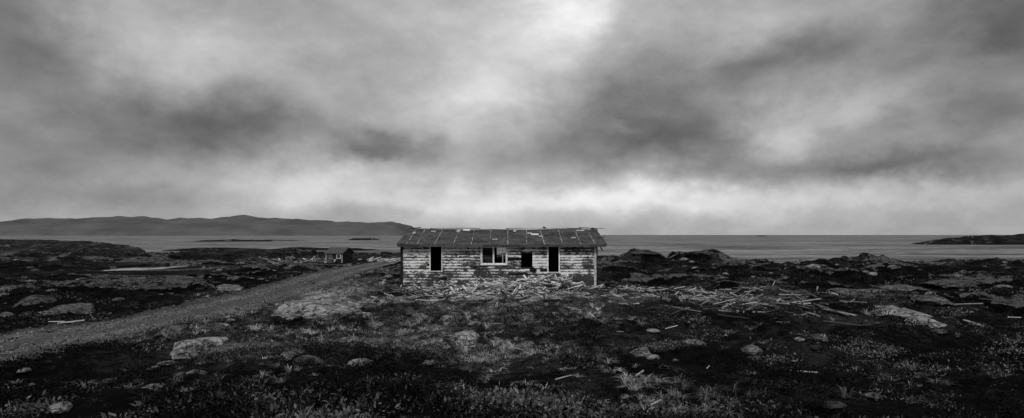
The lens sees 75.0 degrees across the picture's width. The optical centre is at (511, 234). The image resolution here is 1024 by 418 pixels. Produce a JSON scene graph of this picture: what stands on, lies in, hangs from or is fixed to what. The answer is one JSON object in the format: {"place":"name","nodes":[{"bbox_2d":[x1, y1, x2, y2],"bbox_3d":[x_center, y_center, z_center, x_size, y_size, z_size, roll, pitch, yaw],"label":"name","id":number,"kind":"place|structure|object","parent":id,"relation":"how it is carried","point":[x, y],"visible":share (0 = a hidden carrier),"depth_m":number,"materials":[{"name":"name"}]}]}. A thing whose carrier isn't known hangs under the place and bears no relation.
{"place":"outdoors","nodes":[
{"label":"outdoors","id":0,"kind":"place"},
{"bbox_2d":[99,265,194,270],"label":"pond","id":1,"kind":"structure","parent":0,"point":[143,267],"depth_m":64.25,"materials":[{"name":"liquid"}]},
{"bbox_2d":[0,259,399,365],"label":"gravel road","id":2,"kind":"structure","parent":0,"point":[60,336],"depth_m":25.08,"materials":[{"name":"grey gravel"}]},
{"bbox_2d":[0,215,413,235],"bbox_3d":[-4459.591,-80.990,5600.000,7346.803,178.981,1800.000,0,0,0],"label":"distant hills","id":3,"kind":"structure","parent":0,"point":[242,225],"depth_m":4906.50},
{"bbox_2d":[0,234,1023,417],"bbox_3d":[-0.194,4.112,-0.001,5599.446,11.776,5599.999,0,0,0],"label":"ground","id":4,"kind":"structure","parent":0,"point":[62,258],"depth_m":20.86,"materials":[{"name":"black plant"}]},
{"bbox_2d":[13,294,56,307],"bbox_3d":[-19.370,2.803,27.223,1.393,0.661,2.654,0,0,-23],"label":"boulder","id":5,"kind":"object","parent":4,"relation":"on","point":[33,299],"visible":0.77,"depth_m":26.82,"materials":[{"name":"grey stone"}]},
{"bbox_2d":[37,303,94,314],"bbox_3d":[-17.506,3.107,26.267,1.944,0.785,1.882,0,0,-36],"label":"boulder","id":6,"kind":"object","parent":4,"relation":"on","point":[81,308],"visible":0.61,"depth_m":26.25,"materials":[{"name":"grey stone"}]},
{"bbox_2d":[111,276,163,285],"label":"boulder","id":7,"kind":"object","parent":4,"relation":"on","point":[124,282],"visible":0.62,"depth_m":35.29,"materials":[{"name":"grey stone"}]},
{"bbox_2d":[141,383,160,390],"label":"boulder","id":8,"kind":"object","parent":4,"relation":"on","point":[158,385],"visible":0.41,"depth_m":11.79,"materials":[{"name":"grey stone"}]},
{"bbox_2d":[150,326,183,339],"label":"boulder","id":9,"kind":"object","parent":4,"relation":"on","point":[165,332],"visible":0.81,"depth_m":17.95,"materials":[{"name":"grey stone"}]},
{"bbox_2d":[167,274,204,277],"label":"boulder","id":10,"kind":"object","parent":4,"relation":"on","point":[184,276],"visible":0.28,"depth_m":39.42,"materials":[{"name":"grey stone"}]},
{"bbox_2d":[170,337,228,360],"bbox_3d":[-7.738,2.810,16.411,1.546,0.515,1.367,0,0,-43],"label":"boulder","id":11,"kind":"object","parent":4,"relation":"on","point":[182,349],"visible":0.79,"depth_m":16.07,"materials":[{"name":"grey stone"}]},
{"bbox_2d":[216,284,243,290],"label":"boulder","id":12,"kind":"object","parent":4,"relation":"on","point":[231,287],"visible":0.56,"depth_m":35.92,"materials":[{"name":"grey stone"}]},
{"bbox_2d":[255,259,310,263],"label":"timber stack","id":13,"kind":"object","parent":4,"relation":"on","point":[282,261],"visible":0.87,"depth_m":75.94,"materials":[{"name":"grey wood"}]},
{"bbox_2d":[293,281,314,283],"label":"boulder","id":14,"kind":"object","parent":4,"relation":"on","point":[305,282],"visible":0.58,"depth_m":40.71,"materials":[{"name":"grey stone"}]},
{"bbox_2d":[278,256,336,262],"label":"timber stack","id":15,"kind":"object","parent":4,"relation":"on","point":[315,260],"visible":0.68,"depth_m":79.44,"materials":[{"name":"grey wood"}]},
{"bbox_2d":[292,254,323,262],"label":"fence posts","id":16,"kind":"object","parent":4,"relation":"on","point":[308,258],"visible":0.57,"depth_m":78.35,"materials":[{"name":"grey wood"}]},
{"bbox_2d":[271,298,364,321],"bbox_3d":[-7.159,2.825,24.256,3.376,0.942,3.808,0,0,0],"label":"boulder","id":17,"kind":"object","parent":4,"relation":"on","point":[313,309],"visible":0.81,"depth_m":23.13,"materials":[{"name":"grey stone"}]},
{"bbox_2d":[324,247,354,262],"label":"wooden hut","id":18,"kind":"object","parent":4,"relation":"on","point":[342,254],"visible":0.88,"depth_m":80.06,"materials":[{"name":"grey wood"}]},
{"bbox_2d":[327,254,332,262],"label":"door","id":19,"kind":"structure","parent":18,"relation":"in","point":[329,256],"depth_m":79.98,"materials":[{"name":"grey wood"}]},
{"bbox_2d":[351,304,364,315],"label":"boulder","id":20,"kind":"object","parent":4,"relation":"on","point":[357,310],"visible":0.3,"depth_m":23.70,"materials":[{"name":"grey stone"}]},
{"bbox_2d":[367,321,384,328],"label":"boulder","id":21,"kind":"object","parent":4,"relation":"on","point":[376,324],"visible":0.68,"depth_m":20.86,"materials":[{"name":"grey stone"}]},
{"bbox_2d":[358,257,399,262],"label":"timber stack","id":22,"kind":"object","parent":4,"relation":"on","point":[372,259],"visible":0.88,"depth_m":81.63,"materials":[{"name":"grey wood"}]},
{"bbox_2d":[412,313,426,319],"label":"boulder","id":23,"kind":"object","parent":4,"relation":"on","point":[417,315],"visible":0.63,"depth_m":22.07,"materials":[{"name":"grey stone"}]},
{"bbox_2d":[440,315,458,322],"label":"boulder","id":24,"kind":"object","parent":4,"relation":"on","point":[448,317],"visible":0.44,"depth_m":21.56,"materials":[{"name":"grey stone"}]},
{"bbox_2d":[442,330,479,346],"bbox_3d":[-1.461,3.097,19.223,1.082,0.645,1.720,0,0,0],"label":"boulder","id":25,"kind":"object","parent":4,"relation":"on","point":[472,336],"visible":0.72,"depth_m":18.96,"materials":[{"name":"grey stone"}]},
{"bbox_2d":[431,247,558,271],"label":"wall","id":26,"kind":"structure","parent":4,"relation":"on","point":[526,260],"depth_m":41.70,"materials":[{"name":"black"}]},
{"bbox_2d":[403,246,593,288],"bbox_3d":[-0.710,1.638,35.003,10.013,2.418,0.051,0,0,0],"label":"front siding","id":27,"kind":"object","parent":4,"relation":"on","point":[457,262],"visible":0.75,"depth_m":34.99,"materials":[{"name":"white wood"}]},
{"bbox_2d":[429,247,442,271],"bbox_3d":[-3.985,1.195,34.992,0.680,1.480,0.135,0,0,0],"label":"tall window frame","id":28,"kind":"object","parent":27,"relation":"attached to","point":[430,260],"visible":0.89,"depth_m":34.95,"materials":[{"name":"white wood"}]},
{"bbox_2d":[481,247,507,264],"bbox_3d":[-0.940,1.075,34.987,1.410,1.020,0.145,0,0,0],"label":"wide window frame","id":29,"kind":"object","parent":27,"relation":"attached to","point":[497,264],"visible":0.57,"depth_m":34.95,"materials":[{"name":"white wood"}]},
{"bbox_2d":[482,247,505,263],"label":"window sashes","id":30,"kind":"object","parent":29,"relation":"attached to","point":[493,255],"depth_m":34.99,"materials":[{"name":"white wood"}]},
{"bbox_2d":[547,247,559,272],"bbox_3d":[2.180,1.240,34.992,0.660,1.520,0.135,0,0,0],"label":"door frame","id":31,"kind":"object","parent":27,"relation":"attached to","point":[547,262],"visible":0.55,"depth_m":34.95,"materials":[{"name":"white wood"}]},
{"bbox_2d":[594,247,595,285],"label":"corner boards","id":32,"kind":"object","parent":27,"relation":"attached to","point":[594,266],"visible":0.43,"depth_m":34.95,"materials":[{"name":"grey wood"}]},
{"bbox_2d":[0,249,1022,413],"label":"scattered stones","id":33,"kind":"object","parent":4,"relation":"on","point":[66,406],"visible":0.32,"depth_m":20.66,"materials":[{"name":"grey stone"}]},
{"bbox_2d":[0,259,1023,417],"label":"heather shrubs","id":34,"kind":"object","parent":4,"relation":"on","point":[397,391],"visible":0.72,"depth_m":13.09,"materials":[{"name":"black plant"}]},
{"bbox_2d":[0,263,1023,417],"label":"grass tufts","id":35,"kind":"object","parent":4,"relation":"on","point":[817,400],"visible":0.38,"depth_m":16.86,"materials":[{"name":"grey plant"}]},
{"bbox_2d":[522,341,535,348],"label":"boulder","id":36,"kind":"object","parent":4,"relation":"on","point":[529,345],"visible":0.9,"depth_m":17.72,"materials":[{"name":"grey stone"}]},
{"bbox_2d":[347,294,817,405],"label":"scattered sticks","id":37,"kind":"object","parent":4,"relation":"on","point":[617,331],"visible":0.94,"depth_m":15.10,"materials":[{"name":"grey wood"}]},
{"bbox_2d":[630,347,651,355],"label":"boulder","id":38,"kind":"object","parent":4,"relation":"on","point":[643,351],"visible":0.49,"depth_m":15.91,"materials":[{"name":"grey stone"}]},
{"bbox_2d":[630,251,660,255],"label":"boulder","id":39,"kind":"object","parent":4,"relation":"on","point":[646,253],"visible":0.99,"depth_m":70.13,"materials":[{"name":"grey stone"}]},
{"bbox_2d":[331,272,997,325],"bbox_3d":[6.505,2.560,28.856,27.223,1.578,20.297,0,0,-21],"label":"broken board debris","id":40,"kind":"object","parent":4,"relation":"on","point":[535,286],"visible":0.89,"depth_m":30.69,"materials":[{"name":"grey wood"}]},
{"bbox_2d":[686,251,713,254],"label":"boulder","id":41,"kind":"object","parent":4,"relation":"on","point":[699,252],"visible":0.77,"depth_m":69.05,"materials":[{"name":"grey stone"}]},
{"bbox_2d":[702,298,720,304],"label":"boulder","id":42,"kind":"object","parent":4,"relation":"on","point":[715,301],"visible":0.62,"depth_m":26.79,"materials":[{"name":"grey stone"}]},
{"bbox_2d":[786,290,801,293],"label":"boulder","id":43,"kind":"object","parent":4,"relation":"on","point":[791,291],"visible":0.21,"depth_m":32.84,"materials":[{"name":"grey stone"}]},
{"bbox_2d":[826,288,858,294],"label":"boulder","id":44,"kind":"object","parent":4,"relation":"on","point":[842,290],"visible":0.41,"depth_m":36.54,"materials":[{"name":"grey stone"}]},
{"bbox_2d":[842,257,858,261],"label":"boulder","id":45,"kind":"object","parent":4,"relation":"on","point":[850,259],"visible":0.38,"depth_m":61.39,"materials":[{"name":"grey stone"}]},
{"bbox_2d":[836,289,886,294],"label":"boulder","id":46,"kind":"object","parent":4,"relation":"on","point":[874,290],"visible":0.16,"depth_m":36.45,"materials":[{"name":"grey stone"}]},
{"bbox_2d":[875,284,937,291],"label":"boulder","id":47,"kind":"object","parent":4,"relation":"on","point":[903,287],"visible":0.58,"depth_m":37.36,"materials":[{"name":"grey stone"}]},
{"bbox_2d":[871,305,946,327],"bbox_3d":[13.560,2.928,22.772,1.830,0.751,3.554,0,0,0],"label":"boulder","id":48,"kind":"object","parent":4,"relation":"on","point":[909,314],"visible":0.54,"depth_m":22.37,"materials":[{"name":"grey stone"}]},
{"bbox_2d":[903,295,955,306],"bbox_3d":[16.981,2.684,27.098,1.336,0.439,2.230,0,0,0],"label":"boulder","id":49,"kind":"object","parent":4,"relation":"on","point":[931,300],"visible":0.97,"depth_m":26.71,"materials":[{"name":"grey stone"}]},
{"bbox_2d":[923,279,977,288],"bbox_3d":[25.592,2.894,39.117,3.085,0.512,2.931,0,0,-34],"label":"boulder","id":50,"kind":"object","parent":4,"relation":"on","point":[950,284],"visible":0.91,"depth_m":38.28,"materials":[{"name":"grey stone"}]},
{"bbox_3d":[-0.700,3.166,38.340,10.180,0.668,6.680,0,0,0],"label":"sill and piers","id":51,"kind":"object","parent":4,"relation":"on","visible":0},
{"bbox_2d":[426,252,578,281],"bbox_3d":[-0.700,1.640,35.080,10.180,2.380,0.080,0,0,0],"label":"front sheathing","id":52,"kind":"object","parent":51,"relation":"on","point":[510,259],"visible":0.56,"depth_m":35.04,"materials":[{"name":"black wood"}]},
{"bbox_2d":[0,235,1023,262],"bbox_3d":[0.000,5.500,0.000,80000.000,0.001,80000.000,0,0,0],"label":"sea","id":53,"kind":"structure","parent":0,"point":[784,248],"depth_m":381.71,"materials":[{"name":"liquid"}]},
{"bbox_2d":[0,0,1023,234],"label":"sky","id":54,"kind":"structure","parent":0,"point":[621,117],"materials":[{"name":"grey"}]},
{"bbox_2d":[48,317,1020,323],"bbox_3d":[0.975,2.859,22.224,32.323,0.197,0.737,0,0,0],"label":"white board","id":55,"kind":"object","parent":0,"point":[84,320],"visible":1,"depth_m":22.32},
{"bbox_3d":[-0.700,1.268,38.400,10.234,3.141,6.600,0,0,0],"label":"gable","id":56,"kind":"object","parent":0,"visible":0},
{"bbox_2d":[397,228,606,245],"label":"roof","id":57,"kind":"structure","parent":56,"relation":"attached to","point":[482,236],"depth_m":36.28,"materials":[{"name":"wood"}]},
{"bbox_2d":[406,228,595,244],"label":"roof battens","id":58,"kind":"object","parent":57,"relation":"on","point":[490,236],"visible":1,"depth_m":36.25,"materials":[{"name":"grey wood"}]},
{"bbox_2d":[397,244,605,246],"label":"fascia","id":59,"kind":"structure","parent":57,"relation":"attached to","point":[482,245],"depth_m":34.59,"materials":[{"name":"black wood"}]},
{"bbox_2d":[412,228,590,239],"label":"exposed roof boards","id":60,"kind":"object","parent":57,"relation":"on","point":[513,231],"visible":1,"depth_m":37.66,"materials":[{"name":"grey wood"}]},
{"bbox_2d":[430,228,604,228],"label":"ridge boards","id":61,"kind":"object","parent":57,"relation":"on","point":[514,228],"visible":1,"depth_m":38.28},
{"bbox_2d":[470,241,602,273],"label":"loose boards","id":62,"kind":"object","parent":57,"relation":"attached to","point":[533,269],"visible":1,"depth_m":34.93,"materials":[{"name":"grey wood"}]}
]}

